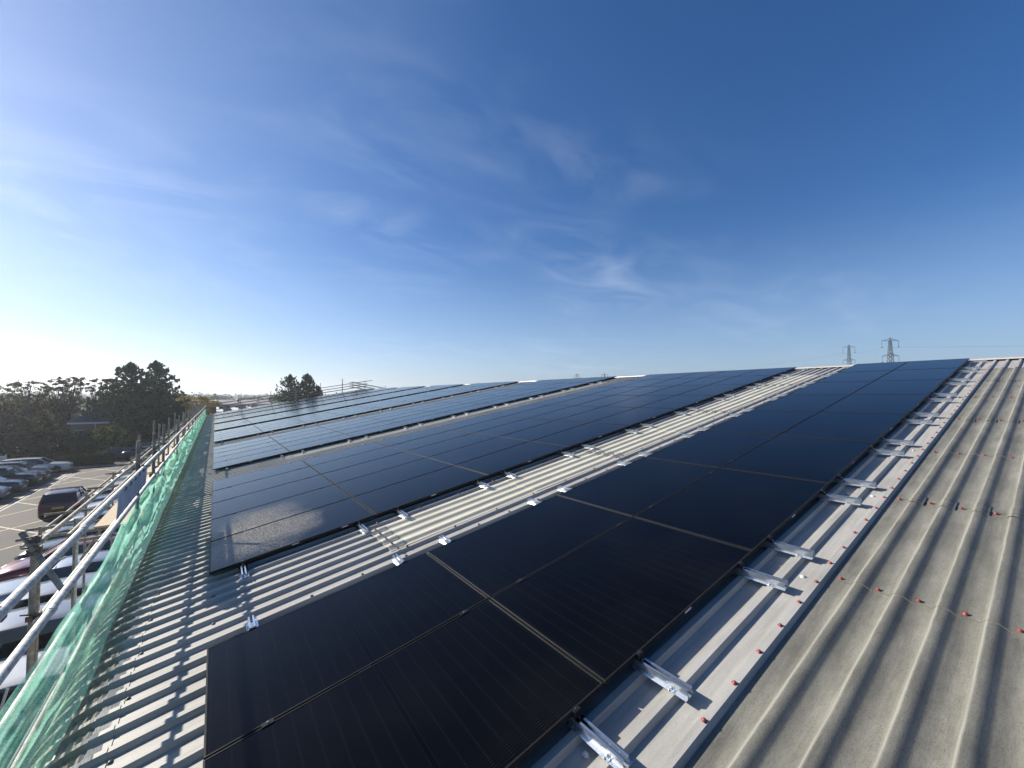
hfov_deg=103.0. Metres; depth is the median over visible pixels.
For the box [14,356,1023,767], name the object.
warehouse
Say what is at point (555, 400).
solar panel
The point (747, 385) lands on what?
mounting rail
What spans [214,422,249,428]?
solar panel
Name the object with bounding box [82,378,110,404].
birch tree
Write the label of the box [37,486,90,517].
parked car
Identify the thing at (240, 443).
solar panel
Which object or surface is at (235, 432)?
solar panel
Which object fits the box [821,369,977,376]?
mounting rail
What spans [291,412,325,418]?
solar panel
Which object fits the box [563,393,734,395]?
mounting rail
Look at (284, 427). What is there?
solar panel
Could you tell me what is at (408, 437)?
solar panel
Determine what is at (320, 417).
solar panel
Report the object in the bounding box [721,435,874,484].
solar panel
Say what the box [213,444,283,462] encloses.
solar panel
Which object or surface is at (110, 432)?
yellow shrub
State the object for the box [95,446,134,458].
parked car
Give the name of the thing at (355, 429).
solar panel
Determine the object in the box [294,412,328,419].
solar panel
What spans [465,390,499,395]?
solar panel
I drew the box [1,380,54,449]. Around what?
birch tree
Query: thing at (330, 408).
solar panel
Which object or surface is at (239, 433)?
solar panel
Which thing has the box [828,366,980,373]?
mounting rail
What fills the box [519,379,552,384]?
solar panel
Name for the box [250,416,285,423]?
solar panel
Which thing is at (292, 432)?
solar panel
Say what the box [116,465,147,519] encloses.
guard sheet
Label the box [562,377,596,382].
solar panel
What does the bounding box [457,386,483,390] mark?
solar panel
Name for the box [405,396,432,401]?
solar panel
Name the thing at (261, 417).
solar panel
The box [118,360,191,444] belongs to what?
pine tree
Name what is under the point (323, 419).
solar panel
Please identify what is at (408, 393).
solar panel
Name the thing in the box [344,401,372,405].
solar panel
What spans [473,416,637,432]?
mounting rail
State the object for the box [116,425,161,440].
laurel bush
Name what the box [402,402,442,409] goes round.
solar panel
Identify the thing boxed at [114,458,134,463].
service road
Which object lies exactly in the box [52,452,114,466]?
hedge
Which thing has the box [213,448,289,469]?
solar panel
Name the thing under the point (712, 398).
mounting rail
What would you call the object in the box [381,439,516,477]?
mounting rail
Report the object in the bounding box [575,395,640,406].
solar panel
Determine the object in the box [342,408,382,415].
solar panel
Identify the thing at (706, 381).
solar panel
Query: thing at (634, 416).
solar panel
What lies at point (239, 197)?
sky
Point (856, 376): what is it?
solar panel
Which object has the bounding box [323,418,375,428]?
solar panel
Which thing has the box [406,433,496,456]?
solar panel
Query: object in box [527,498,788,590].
mounting rail
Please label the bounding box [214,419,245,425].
solar panel
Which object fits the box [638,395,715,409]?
solar panel
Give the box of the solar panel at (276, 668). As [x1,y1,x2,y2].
[203,552,488,759]
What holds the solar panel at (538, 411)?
attached to the mounting rail at (645, 425)
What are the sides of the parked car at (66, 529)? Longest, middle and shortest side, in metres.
4.185 x 2.080 x 1.481 m
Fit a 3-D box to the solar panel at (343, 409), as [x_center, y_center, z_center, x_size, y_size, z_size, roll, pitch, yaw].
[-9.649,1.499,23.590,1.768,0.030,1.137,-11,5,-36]
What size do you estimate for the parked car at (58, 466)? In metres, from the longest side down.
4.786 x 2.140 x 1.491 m
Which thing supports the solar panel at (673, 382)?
attached to the mounting rail at (747, 385)
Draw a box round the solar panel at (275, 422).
[256,419,294,426]
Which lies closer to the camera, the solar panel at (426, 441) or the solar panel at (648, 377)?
the solar panel at (426, 441)
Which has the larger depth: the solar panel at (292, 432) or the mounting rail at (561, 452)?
the solar panel at (292, 432)
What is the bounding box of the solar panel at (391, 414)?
[370,410,416,418]
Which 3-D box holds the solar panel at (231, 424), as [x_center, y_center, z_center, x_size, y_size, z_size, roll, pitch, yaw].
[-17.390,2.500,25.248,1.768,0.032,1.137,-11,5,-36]
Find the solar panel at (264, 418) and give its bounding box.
[248,415,280,420]
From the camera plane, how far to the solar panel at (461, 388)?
26.79 m
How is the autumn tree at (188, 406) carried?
on the ground
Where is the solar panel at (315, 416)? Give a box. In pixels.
[297,413,333,420]
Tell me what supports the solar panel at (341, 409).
attached to the mounting rail
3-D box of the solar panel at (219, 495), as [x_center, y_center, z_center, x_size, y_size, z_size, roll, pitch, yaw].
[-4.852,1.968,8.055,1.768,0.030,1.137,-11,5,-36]
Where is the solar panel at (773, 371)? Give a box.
[739,367,795,375]
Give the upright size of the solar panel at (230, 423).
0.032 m
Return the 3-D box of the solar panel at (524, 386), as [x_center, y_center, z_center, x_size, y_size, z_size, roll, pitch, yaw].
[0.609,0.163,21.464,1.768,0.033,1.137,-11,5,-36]
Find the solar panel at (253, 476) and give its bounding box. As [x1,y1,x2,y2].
[212,460,308,490]
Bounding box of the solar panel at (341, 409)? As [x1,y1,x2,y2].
[324,406,357,411]
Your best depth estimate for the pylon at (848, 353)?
289.21 m
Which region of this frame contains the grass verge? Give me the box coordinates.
[9,445,135,463]
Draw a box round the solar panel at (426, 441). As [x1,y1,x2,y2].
[389,430,470,450]
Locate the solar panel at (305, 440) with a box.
[280,432,342,447]
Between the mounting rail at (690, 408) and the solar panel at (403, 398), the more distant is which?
the solar panel at (403, 398)
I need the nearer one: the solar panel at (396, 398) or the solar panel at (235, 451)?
the solar panel at (235, 451)
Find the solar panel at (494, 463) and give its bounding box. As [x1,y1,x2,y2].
[455,441,568,475]
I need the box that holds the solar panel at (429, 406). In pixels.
[409,403,450,410]
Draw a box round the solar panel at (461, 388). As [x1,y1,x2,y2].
[449,386,476,390]
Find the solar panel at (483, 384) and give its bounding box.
[470,382,497,386]
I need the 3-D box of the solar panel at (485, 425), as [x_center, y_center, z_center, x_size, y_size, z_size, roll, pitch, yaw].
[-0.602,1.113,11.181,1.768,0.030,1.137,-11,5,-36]
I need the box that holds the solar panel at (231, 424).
[214,421,248,427]
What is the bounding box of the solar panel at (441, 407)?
[418,403,464,410]
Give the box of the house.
[67,401,118,453]
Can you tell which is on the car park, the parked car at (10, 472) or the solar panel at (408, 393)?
the parked car at (10, 472)
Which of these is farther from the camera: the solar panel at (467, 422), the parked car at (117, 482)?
the parked car at (117, 482)
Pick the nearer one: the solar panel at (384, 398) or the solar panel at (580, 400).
the solar panel at (580, 400)
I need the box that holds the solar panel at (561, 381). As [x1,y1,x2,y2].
[545,378,578,383]
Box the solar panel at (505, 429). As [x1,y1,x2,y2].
[475,418,554,436]
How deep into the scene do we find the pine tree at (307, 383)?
82.81 m
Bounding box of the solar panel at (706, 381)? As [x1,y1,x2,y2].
[676,376,735,385]
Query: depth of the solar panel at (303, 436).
14.25 m
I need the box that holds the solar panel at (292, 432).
[269,426,321,437]
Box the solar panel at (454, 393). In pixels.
[439,391,468,395]
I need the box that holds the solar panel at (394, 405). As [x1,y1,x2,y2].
[377,402,414,408]
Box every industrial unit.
[169,400,278,414]
[216,405,262,412]
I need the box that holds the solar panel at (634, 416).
[591,407,677,425]
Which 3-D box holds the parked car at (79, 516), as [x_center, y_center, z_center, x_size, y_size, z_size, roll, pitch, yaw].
[-21.817,7.224,22.988,4.786,1.491,2.140,1,-2,-37]
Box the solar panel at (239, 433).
[214,429,259,438]
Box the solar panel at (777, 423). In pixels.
[707,410,817,435]
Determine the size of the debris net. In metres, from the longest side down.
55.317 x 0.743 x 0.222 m
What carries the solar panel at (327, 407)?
on the mounting rail
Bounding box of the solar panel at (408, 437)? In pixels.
[375,427,449,445]
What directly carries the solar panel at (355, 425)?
attached to the mounting rail
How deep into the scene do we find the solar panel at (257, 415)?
30.15 m
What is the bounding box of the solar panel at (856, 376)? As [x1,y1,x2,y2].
[817,370,892,381]
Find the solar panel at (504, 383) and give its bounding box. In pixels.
[490,381,519,385]
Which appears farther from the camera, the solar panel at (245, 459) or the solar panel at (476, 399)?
the solar panel at (476, 399)
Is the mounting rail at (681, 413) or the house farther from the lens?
the house
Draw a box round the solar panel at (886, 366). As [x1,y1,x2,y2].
[840,361,907,371]
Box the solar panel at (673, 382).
[645,378,698,386]
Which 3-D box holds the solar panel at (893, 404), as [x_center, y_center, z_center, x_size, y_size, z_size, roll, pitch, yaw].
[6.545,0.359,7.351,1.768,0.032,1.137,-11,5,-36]
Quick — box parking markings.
[0,466,119,549]
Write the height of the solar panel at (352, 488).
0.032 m
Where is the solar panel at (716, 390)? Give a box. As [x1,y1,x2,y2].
[679,384,747,395]
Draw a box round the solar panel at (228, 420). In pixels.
[214,418,243,423]
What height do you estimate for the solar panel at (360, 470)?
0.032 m
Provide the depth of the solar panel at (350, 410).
22.68 m
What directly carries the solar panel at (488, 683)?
attached to the mounting rail at (251, 625)
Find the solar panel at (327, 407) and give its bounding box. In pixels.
[313,405,341,410]
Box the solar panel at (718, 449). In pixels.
[646,430,776,467]
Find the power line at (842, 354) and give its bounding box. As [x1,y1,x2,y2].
[597,346,995,374]
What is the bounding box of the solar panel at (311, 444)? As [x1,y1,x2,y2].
[285,434,354,451]
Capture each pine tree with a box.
[66,361,177,447]
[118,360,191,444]
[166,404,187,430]
[267,374,306,404]
[292,373,322,398]
[315,385,322,396]
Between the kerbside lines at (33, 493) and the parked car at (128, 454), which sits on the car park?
the kerbside lines at (33, 493)
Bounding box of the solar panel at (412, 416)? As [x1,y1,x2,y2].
[387,411,440,421]
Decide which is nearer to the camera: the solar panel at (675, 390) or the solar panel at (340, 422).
the solar panel at (675, 390)
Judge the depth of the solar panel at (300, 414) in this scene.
25.34 m
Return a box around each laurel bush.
[0,429,50,458]
[85,431,132,453]
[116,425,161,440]
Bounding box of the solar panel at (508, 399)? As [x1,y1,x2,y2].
[481,396,531,403]
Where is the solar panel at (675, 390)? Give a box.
[645,385,706,394]
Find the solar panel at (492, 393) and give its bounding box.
[477,390,511,395]
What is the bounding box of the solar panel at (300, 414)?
[284,411,317,417]
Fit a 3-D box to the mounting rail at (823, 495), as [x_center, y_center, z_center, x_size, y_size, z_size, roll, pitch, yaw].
[2.485,1.145,5.077,0.087,0.093,2.910,-11,5,-36]
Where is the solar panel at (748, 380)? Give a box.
[710,375,773,384]
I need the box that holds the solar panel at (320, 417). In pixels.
[301,414,340,421]
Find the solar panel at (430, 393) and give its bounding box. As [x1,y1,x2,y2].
[416,391,443,395]
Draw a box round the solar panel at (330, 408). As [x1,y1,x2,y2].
[315,405,345,411]
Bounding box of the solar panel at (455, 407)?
[430,403,480,411]
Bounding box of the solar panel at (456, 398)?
[436,396,470,401]
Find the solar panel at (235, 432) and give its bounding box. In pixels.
[214,427,257,436]
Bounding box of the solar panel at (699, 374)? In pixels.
[675,371,722,378]
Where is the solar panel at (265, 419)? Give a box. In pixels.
[249,416,281,421]
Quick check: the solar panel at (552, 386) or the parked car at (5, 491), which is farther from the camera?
the parked car at (5, 491)
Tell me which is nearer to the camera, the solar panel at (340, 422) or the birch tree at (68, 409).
the solar panel at (340, 422)
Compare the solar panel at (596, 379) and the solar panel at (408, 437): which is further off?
the solar panel at (596, 379)
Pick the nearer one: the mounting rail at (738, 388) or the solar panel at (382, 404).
the mounting rail at (738, 388)
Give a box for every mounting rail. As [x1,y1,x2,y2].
[227,477,249,579]
[246,615,273,727]
[288,462,369,533]
[312,456,408,518]
[361,444,489,488]
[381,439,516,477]
[392,554,632,767]
[423,429,574,456]
[438,535,694,701]
[460,427,594,448]
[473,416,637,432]
[511,414,652,426]
[517,406,686,414]
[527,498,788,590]
[554,396,724,399]
[554,403,697,409]
[557,485,815,559]
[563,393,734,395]
[587,386,757,389]
[595,382,764,387]
[616,376,782,382]
[617,460,861,505]
[624,373,789,380]
[638,451,876,488]
[681,433,904,455]
[697,426,913,445]
[730,412,932,423]
[742,407,938,416]
[767,396,951,401]
[776,391,956,395]
[797,382,966,387]
[805,377,970,383]
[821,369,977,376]
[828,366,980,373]
[842,359,986,367]
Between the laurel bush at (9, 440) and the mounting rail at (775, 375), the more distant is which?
the laurel bush at (9, 440)
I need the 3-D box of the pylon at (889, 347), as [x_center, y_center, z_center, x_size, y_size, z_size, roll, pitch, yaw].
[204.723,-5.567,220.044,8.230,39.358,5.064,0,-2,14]
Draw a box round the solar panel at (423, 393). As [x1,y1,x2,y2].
[410,391,436,395]
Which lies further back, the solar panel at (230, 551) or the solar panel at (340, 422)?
the solar panel at (340, 422)
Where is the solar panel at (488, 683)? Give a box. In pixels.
[203,599,603,767]
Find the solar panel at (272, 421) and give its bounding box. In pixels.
[254,418,290,425]
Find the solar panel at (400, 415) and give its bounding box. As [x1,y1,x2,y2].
[377,411,428,420]
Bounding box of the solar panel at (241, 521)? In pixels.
[210,484,350,541]
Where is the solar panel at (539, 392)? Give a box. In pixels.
[517,388,563,395]
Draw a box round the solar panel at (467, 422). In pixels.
[434,415,503,429]
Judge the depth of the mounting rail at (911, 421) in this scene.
6.14 m
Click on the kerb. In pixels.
(95, 466)
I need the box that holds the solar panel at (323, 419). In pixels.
[305,415,347,423]
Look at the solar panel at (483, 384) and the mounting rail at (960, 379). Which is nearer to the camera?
the mounting rail at (960, 379)
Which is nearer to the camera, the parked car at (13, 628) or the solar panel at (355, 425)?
the parked car at (13, 628)
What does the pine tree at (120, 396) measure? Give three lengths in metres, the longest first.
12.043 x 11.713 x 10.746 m
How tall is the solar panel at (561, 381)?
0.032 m
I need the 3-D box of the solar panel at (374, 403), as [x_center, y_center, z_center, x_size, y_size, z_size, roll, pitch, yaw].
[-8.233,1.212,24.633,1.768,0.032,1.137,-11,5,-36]
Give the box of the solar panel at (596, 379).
[575,376,616,382]
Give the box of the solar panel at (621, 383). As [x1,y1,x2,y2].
[597,380,643,387]
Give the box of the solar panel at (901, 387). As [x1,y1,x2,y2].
[850,379,945,394]
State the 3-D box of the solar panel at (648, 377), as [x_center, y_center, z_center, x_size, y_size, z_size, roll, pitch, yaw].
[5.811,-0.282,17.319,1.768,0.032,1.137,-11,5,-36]
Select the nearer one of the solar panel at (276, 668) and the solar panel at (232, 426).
the solar panel at (276, 668)
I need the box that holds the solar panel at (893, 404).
[820,394,928,415]
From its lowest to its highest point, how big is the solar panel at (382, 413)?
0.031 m
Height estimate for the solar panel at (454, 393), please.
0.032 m
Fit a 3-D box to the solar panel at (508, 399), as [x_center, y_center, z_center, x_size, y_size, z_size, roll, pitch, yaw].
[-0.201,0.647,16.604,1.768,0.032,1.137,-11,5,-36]
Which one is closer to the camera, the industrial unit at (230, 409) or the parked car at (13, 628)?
the parked car at (13, 628)
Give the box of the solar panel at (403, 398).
[390,396,417,400]
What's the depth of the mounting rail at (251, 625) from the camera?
3.30 m
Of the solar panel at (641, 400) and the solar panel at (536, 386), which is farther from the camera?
the solar panel at (536, 386)
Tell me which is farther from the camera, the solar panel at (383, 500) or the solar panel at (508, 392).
the solar panel at (508, 392)
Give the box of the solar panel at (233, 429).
[214,425,253,433]
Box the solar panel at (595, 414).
[558,407,636,421]
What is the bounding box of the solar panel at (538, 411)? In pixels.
[505,405,570,417]
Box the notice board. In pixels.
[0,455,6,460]
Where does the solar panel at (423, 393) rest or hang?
attached to the mounting rail
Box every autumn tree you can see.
[164,393,217,414]
[193,400,224,414]
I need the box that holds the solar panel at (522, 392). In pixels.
[502,389,542,395]
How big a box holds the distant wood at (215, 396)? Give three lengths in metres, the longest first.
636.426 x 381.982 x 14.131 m
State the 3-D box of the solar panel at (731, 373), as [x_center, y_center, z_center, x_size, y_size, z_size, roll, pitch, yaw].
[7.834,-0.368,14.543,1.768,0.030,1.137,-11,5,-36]
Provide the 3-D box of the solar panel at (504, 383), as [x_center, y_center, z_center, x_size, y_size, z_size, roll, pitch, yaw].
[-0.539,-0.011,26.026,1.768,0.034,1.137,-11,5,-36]
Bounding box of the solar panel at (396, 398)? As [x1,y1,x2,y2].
[383,396,410,400]
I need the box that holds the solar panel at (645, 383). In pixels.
[621,379,669,386]
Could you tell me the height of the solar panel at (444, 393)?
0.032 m
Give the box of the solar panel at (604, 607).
[491,517,752,685]
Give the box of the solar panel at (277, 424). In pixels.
[257,420,297,428]
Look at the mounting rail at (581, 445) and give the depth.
7.51 m
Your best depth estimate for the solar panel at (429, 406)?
18.31 m
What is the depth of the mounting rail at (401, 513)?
5.42 m
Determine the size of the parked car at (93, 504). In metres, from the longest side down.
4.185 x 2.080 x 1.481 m
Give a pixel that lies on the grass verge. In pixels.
(57, 445)
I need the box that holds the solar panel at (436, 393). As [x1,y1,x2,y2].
[423,391,450,395]
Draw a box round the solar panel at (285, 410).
[271,408,298,412]
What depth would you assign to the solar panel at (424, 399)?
22.77 m
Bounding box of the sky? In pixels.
[0,0,1023,395]
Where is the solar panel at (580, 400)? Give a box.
[551,395,611,405]
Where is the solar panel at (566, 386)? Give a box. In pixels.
[548,382,591,388]
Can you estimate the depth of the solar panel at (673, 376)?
16.38 m
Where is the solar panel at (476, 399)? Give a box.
[456,396,496,402]
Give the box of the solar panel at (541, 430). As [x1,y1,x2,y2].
[499,420,588,440]
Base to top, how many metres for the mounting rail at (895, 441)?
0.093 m
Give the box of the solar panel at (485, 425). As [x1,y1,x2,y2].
[453,417,526,432]
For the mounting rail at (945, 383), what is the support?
attached to the warehouse
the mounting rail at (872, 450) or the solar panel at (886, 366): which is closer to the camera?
the mounting rail at (872, 450)
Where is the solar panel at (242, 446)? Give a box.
[213,438,274,453]
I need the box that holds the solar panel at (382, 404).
[366,401,399,406]
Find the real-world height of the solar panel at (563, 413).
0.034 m
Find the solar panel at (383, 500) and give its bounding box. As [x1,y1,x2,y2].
[353,465,487,515]
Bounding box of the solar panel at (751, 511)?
[635,468,828,553]
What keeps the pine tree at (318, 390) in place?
on the ground
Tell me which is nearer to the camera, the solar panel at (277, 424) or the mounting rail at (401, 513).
the mounting rail at (401, 513)
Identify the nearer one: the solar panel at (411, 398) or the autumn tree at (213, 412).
the solar panel at (411, 398)
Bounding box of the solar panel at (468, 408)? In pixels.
[445,404,496,413]
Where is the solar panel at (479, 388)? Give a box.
[464,386,493,390]
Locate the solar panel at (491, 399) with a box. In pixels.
[470,396,511,402]
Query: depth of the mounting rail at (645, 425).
8.53 m
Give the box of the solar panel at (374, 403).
[358,401,391,406]
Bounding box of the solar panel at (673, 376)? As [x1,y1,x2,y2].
[649,372,696,379]
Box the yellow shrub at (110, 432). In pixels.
[91,425,129,452]
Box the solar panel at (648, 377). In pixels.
[625,373,671,380]
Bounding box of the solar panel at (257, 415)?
[244,413,271,417]
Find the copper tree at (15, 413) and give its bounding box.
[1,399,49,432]
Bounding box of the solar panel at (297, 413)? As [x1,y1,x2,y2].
[282,410,312,415]
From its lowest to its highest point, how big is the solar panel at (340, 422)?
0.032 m
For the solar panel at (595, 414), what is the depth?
10.33 m
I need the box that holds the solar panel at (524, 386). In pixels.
[505,384,539,389]
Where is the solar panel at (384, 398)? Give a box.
[370,396,398,400]
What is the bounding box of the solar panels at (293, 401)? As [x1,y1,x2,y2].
[214,389,366,414]
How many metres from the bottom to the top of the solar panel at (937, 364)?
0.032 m
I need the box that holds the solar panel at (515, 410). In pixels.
[486,405,546,416]
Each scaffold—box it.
[0,403,206,748]
[205,379,385,410]
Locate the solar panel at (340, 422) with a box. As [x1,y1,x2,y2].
[319,417,365,427]
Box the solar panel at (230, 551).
[209,497,374,574]
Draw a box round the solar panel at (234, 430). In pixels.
[214,426,255,434]
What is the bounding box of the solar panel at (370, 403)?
[356,401,383,405]
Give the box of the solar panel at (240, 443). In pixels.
[213,436,269,449]
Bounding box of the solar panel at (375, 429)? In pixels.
[347,422,408,436]
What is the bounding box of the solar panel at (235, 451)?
[213,441,278,457]
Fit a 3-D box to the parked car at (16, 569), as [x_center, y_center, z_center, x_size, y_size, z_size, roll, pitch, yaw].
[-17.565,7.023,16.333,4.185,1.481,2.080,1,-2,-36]
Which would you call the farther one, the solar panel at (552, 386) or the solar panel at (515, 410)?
the solar panel at (552, 386)
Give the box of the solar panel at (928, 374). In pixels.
[875,368,958,380]
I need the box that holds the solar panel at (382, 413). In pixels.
[363,409,403,417]
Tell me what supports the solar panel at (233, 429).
attached to the mounting rail
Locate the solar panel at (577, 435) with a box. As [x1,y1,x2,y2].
[532,422,629,447]
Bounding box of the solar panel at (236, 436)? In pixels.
[214,430,262,442]
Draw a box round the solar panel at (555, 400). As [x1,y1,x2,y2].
[527,395,585,404]
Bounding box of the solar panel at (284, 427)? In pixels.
[261,422,307,432]
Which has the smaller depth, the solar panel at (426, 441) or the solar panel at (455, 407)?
the solar panel at (426, 441)
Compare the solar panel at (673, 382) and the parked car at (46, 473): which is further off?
the parked car at (46, 473)
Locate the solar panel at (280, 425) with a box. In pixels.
[260,421,301,429]
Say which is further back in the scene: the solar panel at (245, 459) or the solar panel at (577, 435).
the solar panel at (245, 459)
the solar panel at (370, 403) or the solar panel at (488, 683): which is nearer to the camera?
the solar panel at (488, 683)
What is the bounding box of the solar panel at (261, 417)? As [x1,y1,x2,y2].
[247,414,276,420]
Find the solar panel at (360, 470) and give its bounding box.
[321,451,425,484]
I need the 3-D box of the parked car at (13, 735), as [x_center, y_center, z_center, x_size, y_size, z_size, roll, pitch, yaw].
[-10.026,6.697,5.845,4.185,1.481,2.080,1,-2,-37]
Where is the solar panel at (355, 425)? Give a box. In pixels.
[330,419,383,431]
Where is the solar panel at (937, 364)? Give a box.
[894,358,968,369]
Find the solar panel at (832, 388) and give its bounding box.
[787,381,872,394]
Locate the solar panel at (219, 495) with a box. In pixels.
[211,466,319,503]
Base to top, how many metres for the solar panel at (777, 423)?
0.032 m
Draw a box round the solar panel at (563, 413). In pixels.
[530,406,599,419]
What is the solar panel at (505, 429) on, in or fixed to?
attached to the mounting rail at (581, 445)
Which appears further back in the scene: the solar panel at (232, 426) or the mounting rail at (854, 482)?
the solar panel at (232, 426)
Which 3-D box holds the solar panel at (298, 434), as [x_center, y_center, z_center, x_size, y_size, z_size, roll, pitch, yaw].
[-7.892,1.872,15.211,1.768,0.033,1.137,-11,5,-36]
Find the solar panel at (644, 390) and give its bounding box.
[616,386,671,394]
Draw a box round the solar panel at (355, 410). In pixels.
[338,407,372,414]
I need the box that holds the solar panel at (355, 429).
[337,421,395,433]
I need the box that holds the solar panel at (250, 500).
[211,474,332,519]
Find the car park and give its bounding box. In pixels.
[0,465,129,568]
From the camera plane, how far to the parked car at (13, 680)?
8.26 m
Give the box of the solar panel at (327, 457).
[302,442,386,465]
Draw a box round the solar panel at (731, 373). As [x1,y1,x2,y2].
[703,369,757,377]
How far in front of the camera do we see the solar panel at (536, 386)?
20.55 m
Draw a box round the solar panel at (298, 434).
[272,428,328,440]
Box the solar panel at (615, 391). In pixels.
[590,387,640,394]
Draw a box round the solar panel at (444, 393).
[431,391,458,395]
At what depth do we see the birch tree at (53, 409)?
52.91 m
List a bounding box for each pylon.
[842,344,855,364]
[881,338,898,362]
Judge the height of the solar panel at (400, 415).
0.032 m
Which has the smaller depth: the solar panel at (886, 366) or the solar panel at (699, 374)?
the solar panel at (886, 366)
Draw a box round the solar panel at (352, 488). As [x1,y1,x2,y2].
[335,457,452,497]
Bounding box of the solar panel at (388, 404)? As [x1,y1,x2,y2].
[373,401,404,407]
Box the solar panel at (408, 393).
[397,392,420,395]
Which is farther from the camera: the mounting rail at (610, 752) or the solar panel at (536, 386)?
the solar panel at (536, 386)
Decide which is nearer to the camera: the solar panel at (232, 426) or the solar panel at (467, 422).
the solar panel at (467, 422)
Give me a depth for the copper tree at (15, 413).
58.40 m
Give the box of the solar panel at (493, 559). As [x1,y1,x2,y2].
[428,495,632,599]
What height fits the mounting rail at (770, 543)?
0.093 m
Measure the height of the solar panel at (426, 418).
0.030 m
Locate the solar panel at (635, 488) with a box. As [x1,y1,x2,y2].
[559,457,718,516]
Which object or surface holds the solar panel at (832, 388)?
attached to the mounting rail at (943, 394)
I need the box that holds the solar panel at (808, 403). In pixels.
[753,395,848,411]
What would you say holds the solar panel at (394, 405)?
attached to the mounting rail
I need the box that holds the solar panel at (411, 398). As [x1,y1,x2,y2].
[397,396,425,400]
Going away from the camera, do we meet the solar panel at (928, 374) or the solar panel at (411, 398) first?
the solar panel at (928, 374)
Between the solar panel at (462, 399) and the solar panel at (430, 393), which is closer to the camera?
the solar panel at (462, 399)
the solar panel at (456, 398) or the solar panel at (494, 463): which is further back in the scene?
the solar panel at (456, 398)
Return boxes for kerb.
[72,463,127,467]
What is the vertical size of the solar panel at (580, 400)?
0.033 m
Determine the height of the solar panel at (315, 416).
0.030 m
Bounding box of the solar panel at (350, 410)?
[334,407,368,413]
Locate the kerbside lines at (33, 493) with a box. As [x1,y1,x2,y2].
[0,473,70,510]
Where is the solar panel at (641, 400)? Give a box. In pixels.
[603,395,674,406]
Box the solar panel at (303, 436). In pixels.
[276,429,335,443]
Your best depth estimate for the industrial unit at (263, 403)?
153.91 m
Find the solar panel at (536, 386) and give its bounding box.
[517,383,556,389]
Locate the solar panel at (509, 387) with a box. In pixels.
[495,384,528,389]
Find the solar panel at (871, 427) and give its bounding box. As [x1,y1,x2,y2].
[780,412,905,443]
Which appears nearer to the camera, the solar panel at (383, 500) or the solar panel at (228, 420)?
the solar panel at (383, 500)
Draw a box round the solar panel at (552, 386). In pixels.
[534,383,569,388]
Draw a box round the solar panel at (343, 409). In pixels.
[327,407,359,412]
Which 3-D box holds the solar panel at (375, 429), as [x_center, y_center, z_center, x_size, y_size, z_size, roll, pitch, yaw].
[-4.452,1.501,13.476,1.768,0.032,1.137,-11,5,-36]
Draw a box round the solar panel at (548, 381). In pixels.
[534,379,563,383]
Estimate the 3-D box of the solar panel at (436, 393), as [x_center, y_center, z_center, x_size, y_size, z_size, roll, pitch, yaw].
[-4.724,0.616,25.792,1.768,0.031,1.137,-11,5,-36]
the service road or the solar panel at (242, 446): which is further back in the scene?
the service road
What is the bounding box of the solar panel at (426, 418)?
[398,412,455,424]
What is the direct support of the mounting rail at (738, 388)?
attached to the warehouse
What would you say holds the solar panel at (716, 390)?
attached to the mounting rail at (723, 394)
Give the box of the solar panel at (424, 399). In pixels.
[408,396,444,401]
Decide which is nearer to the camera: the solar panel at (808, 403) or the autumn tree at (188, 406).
the solar panel at (808, 403)
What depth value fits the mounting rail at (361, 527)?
5.12 m
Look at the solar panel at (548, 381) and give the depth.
22.53 m
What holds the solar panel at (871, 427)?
attached to the mounting rail at (895, 441)
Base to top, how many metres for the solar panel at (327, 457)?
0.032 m
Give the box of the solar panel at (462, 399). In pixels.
[443,396,482,402]
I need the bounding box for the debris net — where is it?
[0,410,206,767]
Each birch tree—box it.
[0,382,37,453]
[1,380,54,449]
[27,379,82,446]
[46,376,91,431]
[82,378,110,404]
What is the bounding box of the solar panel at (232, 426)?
[214,423,250,430]
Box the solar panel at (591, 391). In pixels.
[564,387,617,395]
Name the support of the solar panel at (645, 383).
attached to the mounting rail at (747, 385)
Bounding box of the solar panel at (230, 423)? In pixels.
[214,420,246,426]
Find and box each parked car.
[0,457,73,472]
[0,461,53,472]
[0,466,42,484]
[0,476,28,491]
[0,486,11,498]
[0,532,117,581]
[0,550,115,601]
[0,596,101,660]
[0,647,59,722]
[2,572,95,609]
[3,465,50,478]
[3,717,23,751]
[14,522,118,560]
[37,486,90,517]
[42,509,109,539]
[66,500,117,523]
[79,498,116,512]
[80,493,109,505]
[92,483,120,495]
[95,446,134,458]
[105,480,123,485]
[109,467,148,482]
[121,441,166,459]
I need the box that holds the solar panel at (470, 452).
[427,437,528,464]
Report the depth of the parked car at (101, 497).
25.55 m
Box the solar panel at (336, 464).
[310,446,404,473]
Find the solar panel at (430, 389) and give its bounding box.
[419,388,442,391]
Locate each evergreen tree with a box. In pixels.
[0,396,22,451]
[0,401,64,447]
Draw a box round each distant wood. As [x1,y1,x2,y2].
[0,390,336,409]
[0,392,269,399]
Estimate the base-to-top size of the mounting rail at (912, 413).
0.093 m
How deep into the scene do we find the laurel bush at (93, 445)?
48.92 m
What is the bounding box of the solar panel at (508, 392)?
[489,389,528,395]

